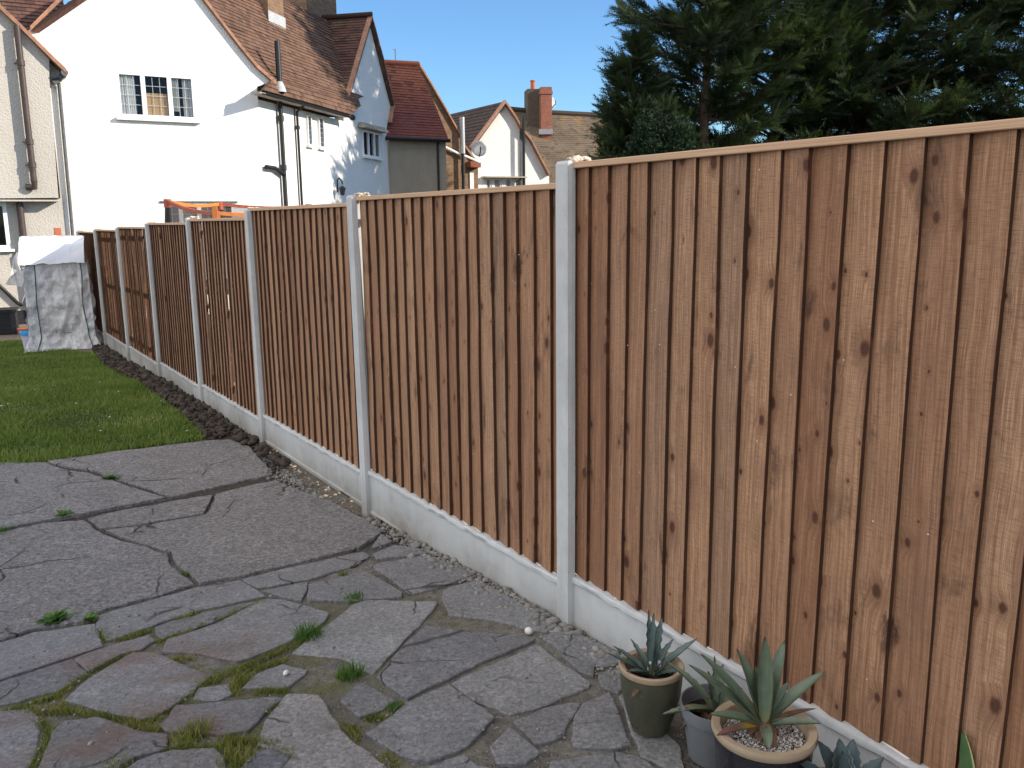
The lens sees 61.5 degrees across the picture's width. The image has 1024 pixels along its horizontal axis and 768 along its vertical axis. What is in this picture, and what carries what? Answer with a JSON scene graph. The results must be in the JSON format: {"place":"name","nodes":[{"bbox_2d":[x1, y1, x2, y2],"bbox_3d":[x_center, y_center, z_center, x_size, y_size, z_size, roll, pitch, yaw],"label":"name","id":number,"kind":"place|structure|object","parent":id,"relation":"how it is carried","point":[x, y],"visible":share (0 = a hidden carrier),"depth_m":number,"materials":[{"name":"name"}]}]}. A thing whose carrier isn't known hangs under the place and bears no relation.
{"place":"outdoors","nodes":[
{"label":"outdoors","id":0,"kind":"place"},
{"bbox_2d":[17,327,27,334],"bbox_3d":[-8.444,-0.916,14.940,0.260,0.100,0.260,-1,11,0],"label":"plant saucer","id":1,"kind":"object","parent":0,"point":[21,329],"visible":0.28,"depth_m":14.85,"materials":[{"name":"ceramic"}]},
{"bbox_2d":[0,324,92,352],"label":"path","id":2,"kind":"structure","parent":0,"point":[10,337],"depth_m":14.60,"materials":[{"name":"grey concrete"}]},
{"bbox_2d":[0,307,18,334],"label":"planter","id":3,"kind":"object","parent":2,"relation":"on","point":[9,324],"visible":0.9,"depth_m":14.88,"materials":[{"name":"black paint"}]},
{"bbox_2d":[0,339,206,463],"bbox_3d":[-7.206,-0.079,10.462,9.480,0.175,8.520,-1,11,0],"label":"lawn ground","id":4,"kind":"structure","parent":0,"point":[84,418],"depth_m":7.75,"materials":[{"name":"green plant"}]},
{"bbox_2d":[19,330,28,348],"bbox_3d":[-7.298,-0.666,13.012,0.236,0.280,0.236,-1,11,0],"label":"bucket","id":5,"kind":"object","parent":4,"relation":"on","point":[24,334],"visible":0.37,"depth_m":12.92,"materials":[{"name":"plastic"}]},
{"bbox_2d":[6,235,101,352],"bbox_3d":[-6.902,-1.381,12.998,1.222,1.698,0.684,-6,12,-24],"label":"mini greenhouse","id":6,"kind":"object","parent":4,"relation":"on","point":[59,304],"visible":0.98,"depth_m":12.83,"materials":[{"name":"white plastic"}]},
{"bbox_2d":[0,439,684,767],"bbox_3d":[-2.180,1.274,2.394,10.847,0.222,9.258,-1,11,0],"label":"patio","id":7,"kind":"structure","parent":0,"point":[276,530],"depth_m":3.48,"materials":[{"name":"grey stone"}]},
{"bbox_2d":[35,606,76,625],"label":"weed","id":8,"kind":"object","parent":7,"relation":"on","point":[56,616],"visible":1,"depth_m":3.66,"materials":[{"name":"green plant"}]},
{"bbox_2d":[55,509,73,515],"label":"weed","id":9,"kind":"object","parent":7,"relation":"on","point":[64,512],"visible":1,"depth_m":5.14,"materials":[{"name":"green plant"}]},
{"bbox_2d":[101,473,119,479],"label":"weed","id":10,"kind":"object","parent":7,"relation":"on","point":[109,477],"visible":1,"depth_m":5.90,"materials":[{"name":"green plant"}]},
{"bbox_2d":[165,713,217,747],"bbox_3d":[-1.001,1.091,2.711,0.187,0.059,0.152,-1,11,0],"label":"grass tuft","id":11,"kind":"object","parent":7,"relation":"on","point":[190,735],"visible":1,"depth_m":2.71,"materials":[{"name":"green plant"}]},
{"bbox_2d":[1,470,688,767],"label":"grit","id":12,"kind":"object","parent":7,"relation":"on","point":[619,746],"visible":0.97,"depth_m":2.88,"materials":[{"name":"grey stone"}]},
{"bbox_2d":[343,590,365,603],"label":"grass tuft","id":13,"kind":"object","parent":7,"relation":"on","point":[353,596],"visible":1,"depth_m":3.77,"materials":[{"name":"green plant"}]},
{"bbox_2d":[619,648,684,736],"bbox_3d":[0.435,0.976,2.697,0.203,0.218,0.203,-1,11,0],"label":"plant pot","id":14,"kind":"object","parent":7,"relation":"on","point":[651,701],"visible":0.81,"depth_m":2.63,"materials":[{"name":"green ceramic"}]},
{"bbox_2d":[608,610,697,696],"bbox_3d":[0.442,0.811,2.684,0.272,0.211,0.151,-6,12,-27],"label":"agave","id":15,"kind":"object","parent":14,"relation":"on","point":[654,641],"visible":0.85,"depth_m":2.69,"materials":[{"name":"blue plant"}]},
{"bbox_2d":[2,315,891,746],"bbox_3d":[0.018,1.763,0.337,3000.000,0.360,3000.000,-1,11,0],"label":"ground","id":16,"kind":"structure","parent":0,"point":[334,493],"depth_m":5.83,"materials":[{"name":"brown soil"}]},
{"bbox_2d":[93,228,106,344],"bbox_3d":[-6.122,-1.375,12.915,0.119,1.892,0.098,-7,13,-32],"label":"concrete post","id":17,"kind":"object","parent":16,"relation":"on","point":[100,283],"visible":0.34,"depth_m":12.85,"materials":[{"name":"grey concrete"}]},
{"bbox_2d":[98,330,103,343],"bbox_3d":[-6.668,-0.738,13.847,0.038,0.303,1.882,-8,13,-32],"label":"gravel board","id":18,"kind":"object","parent":16,"relation":"on","point":[101,335],"visible":0.16,"depth_m":13.36,"materials":[{"name":"concrete"}]},
{"bbox_2d":[78,231,102,332],"bbox_3d":[-6.657,-1.642,13.687,0.070,1.538,1.894,-8,13,-32],"label":"fence panel","id":19,"kind":"object","parent":18,"relation":"on","point":[89,245],"visible":0.45,"depth_m":13.46,"materials":[{"name":"brown wood"}]},
{"bbox_2d":[105,332,127,360],"bbox_3d":[-5.607,-0.491,12.247,0.037,0.306,1.903,-8,13,-32],"label":"gravel board","id":20,"kind":"object","parent":16,"relation":"on","point":[115,344],"visible":0.46,"depth_m":12.25,"materials":[{"name":"concrete"}]},
{"bbox_2d":[95,229,125,343],"bbox_3d":[-5.596,-1.390,12.089,0.070,1.531,1.914,-8,13,-32],"label":"fence panel","id":21,"kind":"object","parent":20,"relation":"on","point":[110,275],"visible":0.86,"depth_m":12.12,"materials":[{"name":"brown wood"}]},
{"bbox_2d":[115,226,133,360],"bbox_3d":[-5.051,-1.109,11.307,0.123,1.892,0.098,-8,13,-33],"label":"concrete post","id":22,"kind":"object","parent":16,"relation":"on","point":[122,285],"visible":0.31,"depth_m":11.24,"materials":[{"name":"grey concrete"}]},
{"bbox_2d":[129,345,157,375],"bbox_3d":[-4.538,-0.218,10.641,0.037,0.303,1.896,-8,13,-32],"label":"gravel board","id":23,"kind":"object","parent":16,"relation":"on","point":[141,359],"visible":0.48,"depth_m":10.66,"materials":[{"name":"concrete"}]},
{"bbox_2d":[118,227,156,361],"bbox_3d":[-4.528,-1.127,10.481,0.070,1.546,1.912,-8,13,-32],"label":"fence panel","id":24,"kind":"object","parent":23,"relation":"on","point":[136,279],"visible":0.86,"depth_m":10.48,"materials":[{"name":"brown wood"}]},
{"bbox_2d":[144,221,161,375],"bbox_3d":[-3.983,-0.871,9.699,0.128,1.887,0.097,-7,13,-32],"label":"concrete post","id":25,"kind":"object","parent":16,"relation":"on","point":[153,292],"visible":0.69,"depth_m":9.63,"materials":[{"name":"grey concrete"}]},
{"bbox_2d":[160,362,198,398],"bbox_3d":[-3.484,0.032,9.051,0.038,0.303,1.859,-8,13,-32],"label":"gravel board","id":26,"kind":"object","parent":16,"relation":"on","point":[185,384],"visible":0.56,"depth_m":8.99,"materials":[{"name":"concrete"}]},
{"bbox_2d":[148,223,197,382],"bbox_3d":[-3.473,-0.877,8.891,0.070,1.549,1.876,-8,13,-32],"label":"fence panel","id":27,"kind":"object","parent":26,"relation":"on","point":[172,284],"visible":0.91,"depth_m":8.86,"materials":[{"name":"brown wood"}]},
{"bbox_2d":[99,360,289,477],"bbox_3d":[-3.979,0.017,9.650,4.760,0.197,7.640,-1,11,0],"label":"soil strip","id":28,"kind":"object","parent":16,"relation":"on","point":[211,437],"visible":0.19,"depth_m":7.10,"materials":[{"name":"brown soil"}]},
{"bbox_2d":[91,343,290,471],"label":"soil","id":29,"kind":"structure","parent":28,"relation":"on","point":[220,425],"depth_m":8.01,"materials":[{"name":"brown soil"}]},
{"bbox_2d":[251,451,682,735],"bbox_3d":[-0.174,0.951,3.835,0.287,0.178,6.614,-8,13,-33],"label":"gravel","id":30,"kind":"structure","parent":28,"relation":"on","point":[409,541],"depth_m":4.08,"materials":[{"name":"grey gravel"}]},
{"bbox_2d":[289,466,357,512],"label":"pebbles","id":31,"kind":"object","parent":30,"relation":"on","point":[325,495],"visible":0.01,"depth_m":5.61,"materials":[{"name":"beige stone"}]},
{"bbox_3d":[1.111,1.103,2.133,0.166,0.150,0.166,-1,11,0],"label":"plant pot","id":32,"kind":"object","parent":30,"relation":"on","visible":0},
{"bbox_2d":[959,729,974,767],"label":"agave","id":33,"kind":"object","parent":32,"relation":"in","point":[966,760],"visible":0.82,"depth_m":2.08,"materials":[{"name":"green plant"}]},
{"bbox_2d":[185,216,203,401],"bbox_3d":[-2.941,-0.614,8.129,0.127,1.911,0.099,-7,13,-32],"label":"concrete post","id":34,"kind":"object","parent":16,"relation":"on","point":[193,291],"visible":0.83,"depth_m":8.05,"materials":[{"name":"grey concrete"}]},
{"bbox_2d":[0,0,394,323],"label":"white house","id":35,"kind":"structure","parent":16,"relation":"on","point":[259,93],"depth_m":17.48,"materials":[{"name":"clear paint"}]},
{"bbox_2d":[0,202,14,251],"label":"window","id":36,"kind":"structure","parent":35,"relation":"in","point":[5,244],"depth_m":16.26,"materials":[{"name":"white glass"}]},
{"bbox_2d":[54,228,60,235],"bbox_3d":[-8.647,-2.824,16.399,0.110,0.293,0.170,-7,13,-31],"label":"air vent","id":37,"kind":"object","parent":35,"relation":"on","point":[57,231],"visible":0.57,"depth_m":16.32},
{"bbox_2d":[146,93,168,115],"bbox_3d":[-7.175,-5.627,17.364,0.420,0.420,0.155,-7,13,-31],"label":"cardboard box","id":38,"kind":"object","parent":35,"relation":"in","point":[158,102],"visible":0.79,"depth_m":17.30,"materials":[{"name":"beige cardboard"}]},
{"bbox_2d":[115,70,200,123],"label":"window","id":39,"kind":"structure","parent":35,"relation":"in","point":[132,87],"depth_m":17.37,"materials":[{"name":"white glass"}]},
{"bbox_2d":[161,203,233,222],"bbox_3d":[-6.538,-3.243,18.067,1.460,1.085,0.060,-7,13,-31],"label":"window","id":40,"kind":"structure","parent":35,"relation":"in","point":[163,209],"depth_m":17.63,"materials":[{"name":"white glass"}]},
{"bbox_2d":[305,115,315,147],"bbox_3d":[-4.808,-6.007,20.484,0.095,0.747,0.316,2,11,13],"label":"window","id":41,"kind":"structure","parent":35,"relation":"in","point":[308,122],"depth_m":20.47,"materials":[{"name":"white glass"}]},
{"bbox_2d":[317,117,327,150],"bbox_3d":[-4.661,-6.123,21.090,0.095,0.765,0.369,2,11,13],"label":"window","id":42,"kind":"structure","parent":35,"relation":"in","point":[319,127],"depth_m":21.07,"materials":[{"name":"white glass"}]},
{"bbox_2d":[337,177,345,195],"bbox_3d":[-4.370,-5.044,22.002,0.173,0.462,0.395,-7,12,-29],"label":"wall lantern","id":43,"kind":"object","parent":35,"relation":"attached to","point":[342,190],"depth_m":21.91,"materials":[{"name":"black metal"}]},
{"bbox_2d":[362,130,383,160],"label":"window","id":44,"kind":"structure","parent":35,"relation":"in","point":[366,137],"depth_m":24.36,"materials":[{"name":"white glass"}]},
{"bbox_2d":[202,384,259,442],"bbox_3d":[-2.442,0.283,7.482,0.037,0.302,1.839,-8,13,-32],"label":"gravel board","id":45,"kind":"object","parent":16,"relation":"on","point":[242,417],"visible":0.56,"depth_m":7.39,"materials":[{"name":"concrete"}]},
{"bbox_2d":[189,218,257,415],"bbox_3d":[-2.431,-0.623,7.322,0.070,1.543,1.851,-8,13,-32],"label":"fence panel","id":46,"kind":"object","parent":45,"relation":"on","point":[218,362],"visible":0.94,"depth_m":7.26,"materials":[{"name":"brown wood"}]},
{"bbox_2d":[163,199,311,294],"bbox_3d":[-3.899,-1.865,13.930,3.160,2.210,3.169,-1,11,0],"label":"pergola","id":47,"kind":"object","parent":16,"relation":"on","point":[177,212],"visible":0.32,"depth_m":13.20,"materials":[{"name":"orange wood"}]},
{"bbox_2d":[244,207,277,452],"bbox_3d":[-1.907,-0.351,6.570,0.122,1.961,0.107,-8,13,-32],"label":"concrete post","id":48,"kind":"object","parent":16,"relation":"on","point":[253,291],"visible":0.38,"depth_m":6.50,"materials":[{"name":"grey concrete"}]},
{"bbox_2d":[263,414,361,506],"bbox_3d":[-1.391,0.483,5.889,0.037,0.233,1.907,-8,13,-32],"label":"gravel board","id":49,"kind":"object","parent":48,"relation":"attached to","point":[335,471],"visible":0.99,"depth_m":5.75,"materials":[{"name":"concrete"}]},
{"bbox_2d":[249,203,359,467],"bbox_3d":[-1.380,-0.393,5.734,0.070,1.556,1.920,-8,13,-32],"label":"fence panel","id":50,"kind":"object","parent":49,"relation":"on","point":[304,287],"visible":0.91,"depth_m":5.61,"materials":[{"name":"brown wood"}]},
{"bbox_2d":[0,441,704,767],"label":"patio mortar bed","id":51,"kind":"object","parent":16,"relation":"on","point":[318,678],"visible":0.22,"depth_m":3.04,"materials":[{"name":"grey concrete"}]},
{"bbox_2d":[0,522,11,532],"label":"grass tuft","id":52,"kind":"object","parent":51,"relation":"on","point":[4,529],"visible":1,"depth_m":4.89,"materials":[{"name":"green plant"}]},
{"bbox_2d":[82,611,99,621],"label":"weed","id":53,"kind":"object","parent":51,"relation":"on","point":[92,615],"visible":1,"depth_m":3.67,"materials":[{"name":"green plant"}]},
{"bbox_2d":[100,751,132,767],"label":"grass tuft","id":54,"kind":"object","parent":51,"relation":"on","point":[125,760],"visible":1,"depth_m":2.57,"materials":[{"name":"green plant"}]},
{"bbox_2d":[181,569,194,577],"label":"grass tuft","id":55,"kind":"object","parent":51,"relation":"on","point":[183,574],"visible":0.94,"depth_m":4.16,"materials":[{"name":"green plant"}]},
{"bbox_2d":[3,598,404,767],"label":"moss","id":56,"kind":"object","parent":51,"relation":"on","point":[235,684],"visible":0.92,"depth_m":2.96,"materials":[{"name":"green plant"}]},
{"bbox_2d":[214,728,247,753],"bbox_3d":[-0.865,1.101,2.662,0.108,0.042,0.112,-1,11,0],"label":"grass tuft","id":57,"kind":"object","parent":51,"relation":"on","point":[228,741],"visible":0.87,"depth_m":2.66,"materials":[{"name":"green plant"}]},
{"bbox_2d":[213,737,257,767],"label":"grass tuft","id":58,"kind":"object","parent":51,"relation":"on","point":[237,762],"visible":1,"depth_m":2.59,"materials":[{"name":"green plant"}]},
{"bbox_2d":[291,614,335,643],"bbox_3d":[-0.796,0.972,3.410,0.202,0.076,0.168,-1,11,0],"label":"grass tuft","id":59,"kind":"object","parent":51,"relation":"on","point":[305,632],"visible":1,"depth_m":3.41,"materials":[{"name":"green plant"}]},
{"bbox_2d":[338,569,347,575],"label":"grass tuft","id":60,"kind":"object","parent":51,"relation":"on","point":[343,573],"visible":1,"depth_m":4.09,"materials":[{"name":"green plant"}]},
{"bbox_2d":[335,656,367,682],"bbox_3d":[-0.570,1.019,3.067,0.133,0.063,0.133,-1,11,0],"label":"grass tuft","id":61,"kind":"object","parent":51,"relation":"on","point":[350,675],"visible":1,"depth_m":3.06,"materials":[{"name":"green plant"}]},
{"bbox_2d":[385,699,405,712],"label":"grass tuft","id":62,"kind":"object","parent":51,"relation":"on","point":[398,705],"visible":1,"depth_m":2.85,"materials":[{"name":"green plant"}]},
{"bbox_2d":[525,627,532,634],"bbox_3d":[0.065,0.963,3.361,0.032,0.031,0.032,-1,11,0],"label":"pebble","id":63,"kind":"object","parent":51,"relation":"on","point":[528,630],"visible":1,"depth_m":3.35,"materials":[{"name":"white stone"}]},
{"bbox_2d":[680,683,729,767],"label":"plant pot","id":64,"kind":"object","parent":51,"relation":"on","point":[700,736],"visible":0.49,"depth_m":2.50,"materials":[{"name":"grey ceramic"}]},
{"bbox_2d":[661,655,742,730],"bbox_3d":[0.568,0.909,2.538,0.252,0.216,0.124,0,11,6],"label":"agave","id":65,"kind":"object","parent":64,"relation":"in","point":[715,699],"visible":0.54,"depth_m":2.54,"materials":[{"name":"green plant"}]},
{"bbox_2d":[711,697,818,767],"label":"plant pot","id":66,"kind":"object","parent":51,"relation":"on","point":[796,745],"visible":0.62,"depth_m":2.15,"materials":[{"name":"beige ceramic"}]},
{"bbox_2d":[688,636,825,749],"bbox_3d":[0.635,0.777,2.180,0.358,0.272,0.164,-1,11,0],"label":"agave","id":67,"kind":"object","parent":66,"relation":"on","point":[763,717],"visible":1,"depth_m":2.20,"materials":[{"name":"green plant"}]},
{"bbox_2d":[346,192,370,516],"bbox_3d":[-0.835,-0.101,4.951,0.118,1.955,0.122,-8,13,-33],"label":"concrete post","id":68,"kind":"object","parent":16,"relation":"on","point":[355,260],"visible":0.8,"depth_m":4.88,"materials":[{"name":"grey concrete"}]},
{"bbox_2d":[384,49,480,193],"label":"red roofed house","id":69,"kind":"structure","parent":16,"relation":"on","point":[428,150],"depth_m":26.30,"materials":[{"name":"tile"}]},
{"bbox_2d":[472,141,485,156],"bbox_3d":[-1.125,-8.045,29.454,0.414,0.544,0.354,4,12,24],"label":"satellite dish","id":70,"kind":"object","parent":69,"relation":"attached to","point":[479,148],"visible":1,"depth_m":29.47,"materials":[{"name":"grey metal"}]},
{"bbox_2d":[368,469,556,615],"bbox_3d":[-0.312,0.774,4.269,0.037,0.276,1.920,-8,13,-32],"label":"gravel board","id":71,"kind":"object","parent":16,"relation":"on","point":[413,516],"visible":0.81,"depth_m":4.15,"materials":[{"name":"concrete"}]},
{"bbox_2d":[355,183,556,572],"bbox_3d":[-0.302,-0.125,4.113,0.070,1.556,1.935,-8,13,-32],"label":"fence panel","id":72,"kind":"object","parent":71,"relation":"on","point":[460,308],"visible":0.95,"depth_m":3.92,"materials":[{"name":"brown wood"}]},
{"bbox_2d":[556,155,590,626],"bbox_3d":[0.242,0.113,3.321,0.120,1.927,0.105,-8,13,-32],"label":"concrete post","id":73,"kind":"object","parent":16,"relation":"on","point":[565,307],"visible":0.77,"depth_m":3.26,"materials":[{"name":"grey concrete"}]},
{"bbox_2d":[584,18,683,159],"bbox_3d":[3.040,-5.640,21.924,3.737,6.734,3.348,-1,11,0],"label":"conifer tree","id":74,"kind":"object","parent":16,"relation":"on","point":[621,73],"visible":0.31,"depth_m":21.23,"materials":[{"name":"green plant"}]},
{"bbox_2d":[617,110,702,157],"bbox_3d":[2.115,-2.184,12.308,1.472,3.326,1.506,-1,11,0],"label":"evergreen shrub","id":75,"kind":"object","parent":16,"relation":"on","point":[682,133],"visible":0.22,"depth_m":11.81,"materials":[{"name":"green plant"}]},
{"bbox_2d":[597,0,828,156],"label":"conifer tree","id":76,"kind":"object","parent":16,"relation":"on","point":[666,24],"visible":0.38,"depth_m":21.63,"materials":[{"name":"green plant"}]},
{"bbox_2d":[572,574,928,767],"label":"gravel board","id":77,"kind":"object","parent":16,"relation":"on","point":[607,619],"visible":0.4,"depth_m":2.90,"materials":[{"name":"concrete"}]},
{"bbox_2d":[573,117,1023,767],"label":"fence panel","id":78,"kind":"object","parent":77,"relation":"on","point":[799,397],"visible":0.98,"depth_m":2.33,"materials":[{"name":"brown wood"}]},
{"bbox_2d":[672,0,917,145],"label":"conifer tree","id":79,"kind":"object","parent":16,"relation":"on","point":[816,40],"visible":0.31,"depth_m":22.72,"materials":[{"name":"green plant"}]},
{"bbox_2d":[713,0,1012,141],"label":"conifer tree","id":80,"kind":"object","parent":16,"relation":"on","point":[926,71],"visible":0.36,"depth_m":23.02,"materials":[{"name":"green plant"}]},
{"bbox_2d":[834,0,1023,132],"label":"conifer tree","id":81,"kind":"object","parent":16,"relation":"on","point":[1001,65],"visible":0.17,"depth_m":23.59,"materials":[{"name":"green plant"}]},
{"bbox_2d":[937,0,1023,122],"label":"conifer tree","id":82,"kind":"object","parent":16,"relation":"on","point":[1001,95],"visible":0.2,"depth_m":23.84,"materials":[{"name":"green plant"}]},
{"bbox_2d":[450,80,605,187],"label":"white house","id":83,"kind":"structure","parent":0,"point":[535,139],"depth_m":35.51,"materials":[{"name":"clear paint"}]},
{"bbox_2d":[486,178,491,187],"bbox_3d":[-0.962,-8.014,34.717,0.262,0.532,0.097,-5,12,-24],"label":"window","id":84,"kind":"structure","parent":83,"relation":"in","point":[488,180],"depth_m":34.70,"materials":[{"name":"white glass"}]},
{"bbox_2d":[493,178,500,186],"bbox_3d":[-0.610,-8.049,34.883,0.365,0.532,0.097,-5,12,-24],"label":"window","id":85,"kind":"structure","parent":83,"relation":"in","point":[497,182],"depth_m":34.89,"materials":[{"name":"white glass"}]},
{"bbox_2d":[505,179,511,185],"bbox_3d":[-0.158,-8.095,35.100,0.342,0.532,0.091,-6,12,-25],"label":"window","id":86,"kind":"structure","parent":83,"relation":"in","point":[508,182],"depth_m":35.08,"materials":[{"name":"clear glass"}]},
{"bbox_2d":[515,179,519,185],"bbox_3d":[0.247,-8.136,35.293,0.376,0.532,0.091,-6,12,-25],"label":"window","id":87,"kind":"structure","parent":83,"relation":"in","point":[517,181],"depth_m":35.28,"materials":[{"name":"white glass"}]},
{"bbox_2d":[552,97,555,107],"bbox_3d":[1.749,-12.292,37.557,0.329,0.503,0.387,-1,11,0],"label":"satellite dish","id":88,"kind":"object","parent":83,"relation":"attached to","point":[553,103],"visible":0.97,"depth_m":37.64,"materials":[{"name":"white metal"}]},
{"bbox_2d":[63,0,1023,141],"label":"sky","id":89,"kind":"structure","parent":0,"point":[474,53],"materials":[{"name":"blue"}]},
{"bbox_2d":[800,738,883,767],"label":"agave","id":90,"kind":"object","parent":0,"point":[841,755],"visible":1,"depth_m":2.11,"materials":[{"name":"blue plant"}]}
]}

